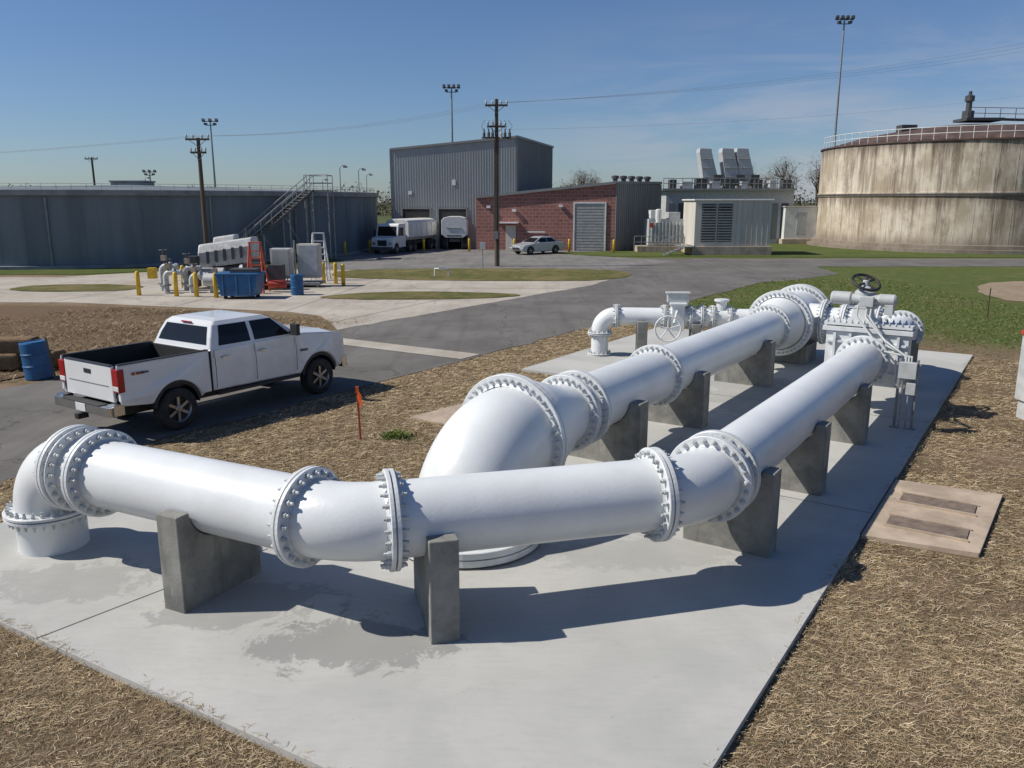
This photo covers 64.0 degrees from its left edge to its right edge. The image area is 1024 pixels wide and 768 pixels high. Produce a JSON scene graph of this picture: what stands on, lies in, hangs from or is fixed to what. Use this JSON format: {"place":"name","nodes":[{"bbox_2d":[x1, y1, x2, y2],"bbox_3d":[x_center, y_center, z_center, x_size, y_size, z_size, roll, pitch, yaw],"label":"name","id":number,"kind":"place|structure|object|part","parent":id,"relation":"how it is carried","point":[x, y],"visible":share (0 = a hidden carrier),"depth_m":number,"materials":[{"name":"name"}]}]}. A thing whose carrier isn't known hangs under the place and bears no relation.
{"place":"outdoors","nodes":[
{"label":"outdoors","id":0,"kind":"place"},
{"bbox_2d":[0,306,364,381],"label":"brown field","id":1,"kind":"structure","parent":0,"point":[30,312],"depth_m":29.10,"materials":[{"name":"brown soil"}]},
{"bbox_2d":[0,336,78,370],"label":"straw bales","id":2,"kind":"object","parent":1,"relation":"on","point":[10,357],"visible":0.3,"depth_m":20.85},
{"bbox_2d":[44,337,56,379],"bbox_3d":[-11.200,-0.598,19.897,0.171,1.092,0.020,0,13,0],"label":"wooden stake","id":3,"kind":"object","parent":1,"relation":"on","point":[47,345],"visible":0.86,"depth_m":19.88,"materials":[{"name":"brown wood"}]},
{"bbox_2d":[0,258,838,480],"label":"asphalt road","id":4,"kind":"structure","parent":0,"point":[33,416],"depth_m":25.29,"materials":[{"name":"grey asphalt"}]},
{"bbox_2d":[54,310,346,429],"bbox_3d":[-6.271,-0.484,17.206,2.400,1.965,5.970,8,15,33],"label":"pickup truck","id":5,"kind":"object","parent":4,"relation":"on","point":[176,370],"visible":1,"depth_m":16.29,"materials":[{"name":"white paint"}]},
{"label":"windows","id":6,"kind":"part","parent":5,"relation":"part of","materials":[{"name":"black glass"}]},
{"bbox_2d":[343,338,477,358],"bbox_3d":[-3.983,-1.152,24.658,6.680,0.001,0.900,8,15,31],"label":"concrete gutter strip","id":7,"kind":"object","parent":4,"relation":"on","point":[412,349],"visible":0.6,"depth_m":24.03,"materials":[{"name":"grey concrete"}]},
{"bbox_2d":[294,248,673,269],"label":"loading yard pavement","id":8,"kind":"structure","parent":0,"point":[418,258],"depth_m":60.14,"materials":[{"name":"concrete"}]},
{"bbox_2d":[370,218,436,253],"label":"tractor trailer","id":9,"kind":"object","parent":8,"relation":"on","point":[394,235],"visible":1,"depth_m":69.34,"materials":[{"name":"white paint"}]},
{"bbox_2d":[441,216,468,249],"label":"hopper trailer","id":10,"kind":"object","parent":8,"relation":"on","point":[454,228],"visible":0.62,"depth_m":73.25,"materials":[{"name":"white paint"}]},
{"bbox_2d":[480,242,484,267],"bbox_3d":[-1.900,-8.309,52.949,0.350,1.695,0.076,0,13,0],"label":"sign","id":11,"kind":"object","parent":8,"relation":"on","point":[482,245],"visible":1,"depth_m":52.80,"materials":[{"name":"metal"}]},
{"bbox_2d":[481,99,511,265],"bbox_3d":[-0.970,-13.068,53.670,2.008,10.670,0.484,0,13,0],"label":"utility pole","id":12,"kind":"object","parent":8,"relation":"on","point":[496,126],"visible":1,"depth_m":53.24,"materials":[{"name":"brown wood"}]},
{"bbox_2d":[509,236,563,254],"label":"parked car","id":13,"kind":"object","parent":8,"relation":"on","point":[531,245],"visible":1,"depth_m":67.27,"materials":[{"name":"silver metal"}]},
{"bbox_2d":[0,203,1023,767],"bbox_3d":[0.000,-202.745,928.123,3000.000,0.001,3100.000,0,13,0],"label":"ground","id":14,"kind":"structure","parent":0,"point":[964,281],"depth_m":9.25,"materials":[{"name":"brown soil"}]},
{"bbox_2d":[18,339,52,380],"bbox_3d":[-11.678,-0.592,20.104,0.670,0.954,0.645,0,13,0],"label":"blue barrel","id":15,"kind":"object","parent":14,"relation":"on","point":[35,360],"visible":0.91,"depth_m":19.88,"materials":[{"name":"plastic"}]},
{"bbox_2d":[84,156,97,184],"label":"utility pole","id":16,"kind":"object","parent":14,"relation":"on","point":[92,165],"visible":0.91,"depth_m":101.46,"materials":[{"name":"brown wood"}]},
{"bbox_2d":[142,170,155,180],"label":"light mast","id":17,"kind":"object","parent":14,"relation":"on","point":[149,171],"visible":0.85,"depth_m":135.51,"materials":[{"name":"metal"}]},
{"bbox_2d":[0,256,336,274],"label":"grass verge","id":18,"kind":"object","parent":14,"relation":"on","point":[78,271],"depth_m":51.42,"materials":[{"name":"green plant"}]},
{"bbox_2d":[0,164,378,269],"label":"water reservoir","id":19,"kind":"object","parent":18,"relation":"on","point":[126,223],"visible":0.91,"depth_m":54.52,"materials":[{"name":"grey paint"}]},
{"bbox_2d":[185,134,209,243],"bbox_3d":[-19.800,-11.640,52.505,1.520,8.390,0.380,0,13,0],"label":"utility pole","id":20,"kind":"object","parent":18,"relation":"on","point":[199,152],"visible":0.96,"depth_m":52.11,"materials":[{"name":"brown wood"}]},
{"bbox_2d":[0,44,1022,152],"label":"power line","id":21,"kind":"object","parent":20,"relation":"attached to","point":[545,100],"visible":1,"depth_m":54.39,"materials":[{"name":"metal"}]},
{"bbox_2d":[201,118,217,186],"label":"light mast","id":22,"kind":"object","parent":14,"relation":"on","point":[210,125],"visible":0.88,"depth_m":113.04,"materials":[{"name":"metal"}]},
{"bbox_2d":[0,270,609,329],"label":"concrete apron","id":23,"kind":"object","parent":14,"relation":"on","point":[285,300],"visible":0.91,"depth_m":37.93,"materials":[{"name":"beige concrete"}]},
{"bbox_2d":[10,284,143,290],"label":"grass island","id":24,"kind":"structure","parent":23,"relation":"on","point":[84,287],"depth_m":41.23,"materials":[{"name":"green plant"}]},
{"bbox_2d":[135,271,140,295],"bbox_3d":[-17.300,-4.660,37.895,0.200,1.130,0.200,0,13,0],"label":"yellow bollard","id":25,"kind":"object","parent":23,"relation":"on","point":[137,281],"visible":1,"depth_m":37.83,"materials":[{"name":"metal"}]},
{"bbox_2d":[172,272,178,296],"bbox_3d":[-15.400,-4.573,37.504,0.200,1.130,0.200,0,13,0],"label":"yellow bollard","id":26,"kind":"object","parent":23,"relation":"on","point":[175,284],"visible":1,"depth_m":37.44,"materials":[{"name":"metal"}]},
{"bbox_2d":[180,265,183,287],"bbox_3d":[-16.600,-5.423,41.311,0.200,1.130,0.200,0,13,0],"label":"yellow bollard","id":27,"kind":"object","parent":23,"relation":"on","point":[181,267],"visible":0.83,"depth_m":41.21,"materials":[{"name":"metal"}]},
{"bbox_2d":[193,272,198,296],"bbox_3d":[-14.400,-4.530,37.309,0.200,1.130,0.200,0,13,0],"label":"yellow bollard","id":28,"kind":"object","parent":23,"relation":"on","point":[195,284],"visible":1,"depth_m":37.25,"materials":[{"name":"metal"}]},
{"bbox_2d":[212,273,218,297],"bbox_3d":[-13.400,-4.464,37.016,0.200,1.130,0.200,0,13,0],"label":"yellow bollard","id":29,"kind":"object","parent":23,"relation":"on","point":[215,288],"visible":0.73,"depth_m":36.95,"materials":[{"name":"metal"}]},
{"bbox_2d":[147,249,286,292],"bbox_3d":[-14.060,-5.455,39.434,6.320,2.010,2.949,0,13,0],"label":"pump pipework","id":30,"kind":"object","parent":23,"relation":"on","point":[277,277],"visible":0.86,"depth_m":39.59,"materials":[{"name":"grey paint"}]},
{"bbox_2d":[198,228,258,287],"bbox_3d":[-14.350,-6.404,41.493,3.500,2.975,1.883,0,13,0],"label":"diesel pump unit","id":31,"kind":"object","parent":23,"relation":"on","point":[225,253],"visible":0.56,"depth_m":40.98,"materials":[{"name":"metal"}]},
{"bbox_2d":[214,268,265,298],"bbox_3d":[-12.200,-4.532,36.894,1.950,1.325,1.310,0,13,0],"label":"blue dumpster","id":32,"kind":"object","parent":23,"relation":"on","point":[232,282],"visible":1,"depth_m":36.35,"materials":[{"name":"plastic"}]},
{"bbox_2d":[247,242,270,292],"bbox_3d":[-12.150,-5.555,39.022,0.900,2.405,1.077,0,13,0],"label":"step ladder","id":33,"kind":"object","parent":23,"relation":"on","point":[260,257],"visible":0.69,"depth_m":38.70,"materials":[{"name":"metal"}]},
{"bbox_2d":[251,240,324,286],"bbox_3d":[-11.325,-6.071,41.473,3.250,2.375,1.900,0,13,0],"label":"control cabinet","id":34,"kind":"object","parent":23,"relation":"on","point":[309,259],"visible":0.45,"depth_m":41.46,"materials":[{"name":"grey metal"}]},
{"bbox_2d":[290,274,303,294],"bbox_3d":[-10.000,-4.626,38.107,0.603,0.950,0.603,0,13,0],"label":"blue barrel","id":35,"kind":"object","parent":23,"relation":"on","point":[297,285],"visible":1,"depth_m":37.89,"materials":[{"name":"plastic"}]},
{"bbox_2d":[53,280,572,322],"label":"apron joints","id":36,"kind":"object","parent":23,"relation":"on","point":[296,307],"visible":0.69,"depth_m":35.28,"materials":[{"name":"grey concrete"}]},
{"bbox_2d":[310,233,331,280],"bbox_3d":[-10.600,-7.025,45.149,1.000,2.604,1.077,0,13,0],"label":"step ladder","id":37,"kind":"object","parent":23,"relation":"on","point":[325,254],"visible":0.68,"depth_m":44.86,"materials":[{"name":"silver metal"}]},
{"bbox_2d":[322,262,325,282],"bbox_3d":[-10.000,-5.902,43.458,0.200,1.130,0.200,0,13,0],"label":"yellow bollard","id":38,"kind":"object","parent":23,"relation":"on","point":[323,268],"visible":0.75,"depth_m":43.37,"materials":[{"name":"metal"}]},
{"bbox_2d":[333,262,337,283],"bbox_3d":[-9.300,-5.837,43.165,0.200,1.130,0.200,0,13,0],"label":"yellow bollard","id":39,"kind":"object","parent":23,"relation":"on","point":[335,272],"visible":1,"depth_m":43.09,"materials":[{"name":"metal"}]},
{"bbox_2d":[341,264,344,285],"bbox_3d":[-8.700,-5.619,42.189,0.200,1.130,0.200,0,13,0],"label":"yellow bollard","id":40,"kind":"object","parent":23,"relation":"on","point":[343,274],"visible":1,"depth_m":42.11,"materials":[{"name":"metal"}]},
{"bbox_2d":[322,291,518,298],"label":"grass island","id":41,"kind":"structure","parent":23,"relation":"on","point":[418,295],"depth_m":37.73,"materials":[{"name":"green plant"}]},
{"bbox_2d":[332,268,630,280],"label":"grass island","id":42,"kind":"structure","parent":23,"relation":"on","point":[510,274],"depth_m":48.54,"materials":[{"name":"green plant"}]},
{"bbox_2d":[434,267,448,275],"bbox_3d":[-4.100,-6.556,47.718,0.900,0.550,0.100,0,13,0],"label":"backflow preventer","id":43,"kind":"object","parent":42,"relation":"on","point":[441,268],"visible":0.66,"depth_m":47.67,"materials":[{"name":"white paint"}]},
{"bbox_2d":[355,386,362,439],"bbox_3d":[-2.755,0.546,14.864,0.136,1.020,0.040,2,13,10],"label":"survey stake","id":44,"kind":"object","parent":14,"relation":"on","point":[359,400],"visible":1,"depth_m":14.82,"materials":[{"name":"red paint"}]},
{"bbox_2d":[373,427,416,441],"bbox_3d":[-2.167,0.923,15.170,0.826,0.125,0.668,0,13,0],"label":"weed","id":45,"kind":"object","parent":14,"relation":"on","point":[397,434],"visible":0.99,"depth_m":15.11,"materials":[{"name":"green plant"}]},
{"bbox_2d":[8,182,814,215],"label":"distant tree line","id":46,"kind":"object","parent":14,"relation":"on","point":[384,206],"visible":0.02,"depth_m":246.00,"materials":[{"name":"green plant"}]},
{"bbox_2d":[410,403,462,425],"bbox_3d":[-0.330,0.758,16.416,2.900,0.170,1.850,8,15,33],"label":"concrete vault lid","id":47,"kind":"object","parent":14,"relation":"on","point":[436,416],"visible":0.14,"depth_m":16.57,"materials":[{"name":"beige concrete"}]},
{"bbox_2d":[443,84,459,141],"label":"light mast","id":48,"kind":"object","parent":14,"relation":"on","point":[449,87],"visible":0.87,"depth_m":101.56,"materials":[{"name":"metal"}]},
{"bbox_2d":[392,138,552,248],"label":"walls","id":49,"kind":"structure","parent":14,"relation":"on","point":[457,181],"depth_m":73.90,"materials":[{"name":"grey metal"}]},
{"bbox_2d":[401,180,467,248],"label":"dock doors","id":50,"kind":"structure","parent":49,"relation":"attached to","point":[420,212],"depth_m":74.89,"materials":[{"name":"grey metal"}]},
{"bbox_2d":[389,135,553,218],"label":"trim","id":51,"kind":"structure","parent":49,"relation":"attached to","point":[477,140],"depth_m":73.64,"materials":[{"name":"grey metal"}]},
{"bbox_2d":[391,138,552,248],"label":"siding ribs","id":52,"kind":"object","parent":49,"relation":"attached to","point":[543,157],"visible":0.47,"depth_m":74.25,"materials":[{"name":"grey metal"}]},
{"bbox_2d":[0,327,972,767],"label":"concrete slab","id":53,"kind":"structure","parent":14,"relation":"on","point":[628,651],"depth_m":8.19,"materials":[{"name":"grey concrete"}]},
{"bbox_2d":[156,509,260,613],"bbox_3d":[-3.290,1.767,8.977,0.758,1.080,1.127,0,13,0],"label":"concrete pipe support","id":54,"kind":"object","parent":53,"relation":"on","point":[198,568],"visible":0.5,"depth_m":8.61,"materials":[{"name":"grey concrete"}]},
{"bbox_2d":[413,533,459,644],"bbox_3d":[-0.790,1.895,8.405,0.567,1.080,1.170,0,13,0],"label":"concrete pipe support","id":55,"kind":"object","parent":53,"relation":"on","point":[436,582],"visible":0.66,"depth_m":7.89,"materials":[{"name":"grey concrete"}]},
{"bbox_2d":[2,304,923,571],"bbox_3d":[3.231,0.415,13.842,19.685,1.660,6.665,-10,16,-39],"label":"white water pipeline","id":56,"kind":"object","parent":53,"relation":"on","point":[69,479],"visible":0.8,"depth_m":8.50,"materials":[{"name":"paint"}]},
{"bbox_2d":[823,273,916,387],"bbox_3d":[7.106,-1.031,16.290,1.851,2.216,1.367,8,15,33],"label":"white gate valve","id":57,"kind":"object","parent":56,"relation":"attached to","point":[864,300],"visible":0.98,"depth_m":16.40,"materials":[{"name":"paint"}]},
{"bbox_2d":[35,394,922,638],"bbox_3d":[1.815,1.640,11.921,5.824,0.001,14.075,9,15,35],"label":"slab joint","id":58,"kind":"object","parent":53,"relation":"on","point":[265,549],"visible":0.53,"depth_m":8.84,"materials":[{"name":"grey concrete"}]},
{"bbox_2d":[569,399,648,461],"bbox_3d":[1.572,0.747,13.551,1.267,1.080,0.987,0,13,0],"label":"concrete pipe support","id":59,"kind":"object","parent":53,"relation":"on","point":[625,438],"visible":0.4,"depth_m":13.24,"materials":[{"name":"grey concrete"}]},
{"bbox_2d":[409,284,833,567],"bbox_3d":[3.565,-0.300,16.267,1.907,2.000,16.741,8,15,33],"label":"white water pipeline","id":60,"kind":"object","parent":53,"relation":"on","point":[505,421],"visible":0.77,"depth_m":11.96,"materials":[{"name":"paint"}]},
{"bbox_2d":[635,321,647,350],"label":"concrete pipe support","id":61,"kind":"object","parent":53,"relation":"on","point":[641,332],"visible":0.59,"depth_m":22.35,"materials":[{"name":"grey concrete"}]},
{"bbox_2d":[588,304,748,356],"bbox_3d":[4.606,-1.432,22.599,5.017,1.508,0.680,1,13,6],"label":"white water pipeline","id":62,"kind":"object","parent":53,"relation":"on","point":[618,315],"visible":0.88,"depth_m":22.41,"materials":[{"name":"paint"}]},
{"bbox_2d":[654,291,728,341],"bbox_3d":[4.854,-1.850,22.298,2.115,1.262,1.183,0,13,0],"label":"white gate valve","id":63,"kind":"object","parent":62,"relation":"attached to","point":[677,301],"visible":0.95,"depth_m":22.20,"materials":[{"name":"paint"}]},
{"bbox_2d":[648,371,710,428],"bbox_3d":[3.121,0.239,15.827,1.267,1.080,0.987,0,13,0],"label":"concrete pipe support","id":64,"kind":"object","parent":53,"relation":"on","point":[688,406],"visible":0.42,"depth_m":15.53,"materials":[{"name":"grey concrete"}]},
{"bbox_2d":[689,324,700,335],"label":"concrete pipe support","id":65,"kind":"object","parent":53,"relation":"on","point":[695,329],"visible":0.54,"depth_m":22.18,"materials":[{"name":"grey concrete"}]},
{"bbox_2d":[683,466,781,557],"bbox_3d":[2.717,1.501,10.171,1.072,1.080,0.849,0,13,0],"label":"concrete pipe support","id":66,"kind":"object","parent":53,"relation":"on","point":[751,528],"visible":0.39,"depth_m":9.92,"materials":[{"name":"grey concrete"}]},
{"bbox_2d":[714,340,775,387],"bbox_3d":[5.473,-0.532,19.282,1.267,1.080,0.987,0,13,0],"label":"concrete pipe support","id":67,"kind":"object","parent":53,"relation":"on","point":[757,369],"visible":0.54,"depth_m":19.02,"materials":[{"name":"grey concrete"}]},
{"bbox_2d":[775,340,816,364],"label":"concrete pipe support","id":68,"kind":"object","parent":53,"relation":"on","point":[805,354],"visible":0.4,"depth_m":21.70,"materials":[{"name":"grey concrete"}]},
{"bbox_2d":[776,421,831,495],"bbox_3d":[4.128,1.038,12.244,1.072,1.080,0.849,0,13,0],"label":"concrete pipe support","id":69,"kind":"object","parent":53,"relation":"on","point":[803,465],"visible":0.4,"depth_m":11.97,"materials":[{"name":"grey concrete"}]},
{"bbox_2d":[809,383,872,445],"bbox_3d":[5.816,0.485,14.724,1.072,1.080,0.849,0,13,0],"label":"concrete pipe support","id":70,"kind":"object","parent":53,"relation":"on","point":[849,419],"visible":0.44,"depth_m":14.45,"materials":[{"name":"grey concrete"}]},
{"bbox_2d":[889,358,921,429],"bbox_3d":[7.399,0.191,15.395,0.440,1.320,0.190,8,15,33],"label":"control post","id":71,"kind":"object","parent":53,"relation":"on","point":[908,370],"visible":1,"depth_m":15.31,"materials":[{"name":"metal"}]},
{"bbox_2d":[860,477,1002,557],"bbox_3d":[5.860,1.865,11.342,1.441,0.219,2.750,8,15,33],"label":"concrete vault pad","id":72,"kind":"object","parent":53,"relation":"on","point":[951,520],"visible":0.94,"depth_m":11.14,"materials":[{"name":"beige concrete"}]},
{"bbox_2d":[476,184,660,250],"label":"brick walls","id":73,"kind":"structure","parent":14,"relation":"on","point":[543,211],"depth_m":71.83,"materials":[{"name":"red brick"}]},
{"bbox_2d":[486,202,606,250],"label":"doors and lights","id":74,"kind":"structure","parent":73,"relation":"attached to","point":[589,226],"depth_m":71.31,"materials":[{"name":"grey metal"}]},
{"bbox_2d":[475,175,661,197],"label":"roof trim and vents","id":75,"kind":"structure","parent":73,"relation":"on","point":[615,178],"depth_m":71.67,"materials":[{"name":"grey metal"}]},
{"bbox_2d":[615,184,661,250],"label":"side siding","id":76,"kind":"object","parent":73,"relation":"attached to","point":[635,204],"visible":0.66,"depth_m":73.55,"materials":[{"name":"grey metal"}]},
{"bbox_2d":[570,166,595,185],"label":"bare tree","id":77,"kind":"object","parent":14,"relation":"on","point":[582,180],"visible":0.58,"depth_m":128.37,"materials":[{"name":"brown plant"}]},
{"bbox_2d":[588,173,600,183],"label":"bare tree","id":78,"kind":"object","parent":14,"relation":"on","point":[594,181],"visible":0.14,"depth_m":137.50,"materials":[{"name":"brown plant"}]},
{"bbox_2d":[759,172,778,187],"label":"bare tree","id":79,"kind":"object","parent":14,"relation":"on","point":[765,181],"visible":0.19,"depth_m":122.91,"materials":[{"name":"brown plant"}]},
{"bbox_2d":[763,156,803,187],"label":"bare tree","id":80,"kind":"object","parent":14,"relation":"on","point":[783,171],"visible":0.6,"depth_m":113.14,"materials":[{"name":"brown plant"}]},
{"bbox_2d":[569,243,1023,256],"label":"grass verge","id":81,"kind":"object","parent":14,"relation":"on","point":[792,250],"depth_m":68.13,"materials":[{"name":"green plant"}]},
{"bbox_2d":[632,209,684,251],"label":"transformer unit","id":82,"kind":"object","parent":81,"relation":"on","point":[658,230],"visible":0.96,"depth_m":70.08,"materials":[{"name":"grey paint"}]},
{"bbox_2d":[662,233,695,254],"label":"steps","id":83,"kind":"structure","parent":81,"relation":"on","point":[680,246],"depth_m":65.76,"materials":[{"name":"metal"}]},
{"bbox_2d":[681,199,774,254],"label":"enclosure","id":84,"kind":"object","parent":81,"relation":"on","point":[692,215],"visible":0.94,"depth_m":65.88,"materials":[{"name":"beige paint"}]},
{"bbox_2d":[700,201,769,245],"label":"louvres","id":85,"kind":"object","parent":84,"relation":"attached to","point":[724,224],"visible":0.9,"depth_m":65.60,"materials":[{"name":"metal"}]},
{"bbox_2d":[661,148,796,242],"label":"blower station","id":86,"kind":"object","parent":81,"relation":"on","point":[736,168],"visible":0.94,"depth_m":83.48,"materials":[{"name":"grey paint"}]},
{"bbox_2d":[778,206,817,243],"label":"equipment shelter","id":87,"kind":"object","parent":81,"relation":"on","point":[799,224],"visible":0.65,"depth_m":82.97,"materials":[{"name":"white paint"}]},
{"bbox_2d":[833,15,854,146],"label":"light mast","id":88,"kind":"object","parent":81,"relation":"on","point":[843,17],"visible":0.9,"depth_m":95.98,"materials":[{"name":"metal"}]},
{"bbox_2d":[806,91,1023,254],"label":"concrete storage tank","id":89,"kind":"object","parent":81,"relation":"on","point":[957,189],"visible":1,"depth_m":69.55,"materials":[{"name":"concrete"}]},
{"bbox_2d":[799,151,820,205],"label":"bare tree","id":90,"kind":"object","parent":14,"relation":"on","point":[816,184],"visible":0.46,"depth_m":112.28,"materials":[{"name":"brown plant"}]},
{"bbox_2d":[987,288,990,316],"bbox_3d":[17.800,-3.032,30.574,0.030,1.100,0.030,0,13,0],"label":"wooden stake","id":91,"kind":"object","parent":14,"relation":"on","point":[988,302],"visible":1,"depth_m":30.58,"materials":[{"name":"brown wood"}]},
{"bbox_2d":[977,281,1023,301],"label":"dirt patch","id":92,"kind":"object","parent":14,"relation":"on","point":[1012,291],"visible":1,"depth_m":39.94,"materials":[{"name":"beige soil"}]},
{"bbox_2d":[1014,330,1023,419],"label":"electrical pedestal","id":93,"kind":"object","parent":14,"relation":"on","point":[1019,392],"visible":1,"depth_m":16.40,"materials":[{"name":"grey paint"}]},
{"bbox_2d":[0,325,1023,767],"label":"dry grass","id":94,"kind":"structure","parent":0,"point":[348,399],"depth_m":8.07,"materials":[{"name":"plant"}]},
{"bbox_2d":[0,0,1023,202],"label":"sky","id":95,"kind":"structure","parent":0,"point":[77,73],"materials":[{"name":"blue"}]},
{"bbox_2d":[607,258,1023,271],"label":"cross road","id":96,"kind":"structure","parent":0,"point":[697,264],"depth_m":57.30,"materials":[{"name":"grey asphalt"}]},
{"bbox_2d":[631,278,1023,360],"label":"green grass","id":97,"kind":"structure","parent":0,"point":[875,285],"depth_m":33.98,"materials":[{"name":"green plant"}]},
{"bbox_2d":[903,340,918,384],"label":"concrete pipe support","id":98,"kind":"object","parent":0,"point":[914,348],"visible":0.13,"depth_m":18.77,"materials":[{"name":"grey concrete"}]}
]}

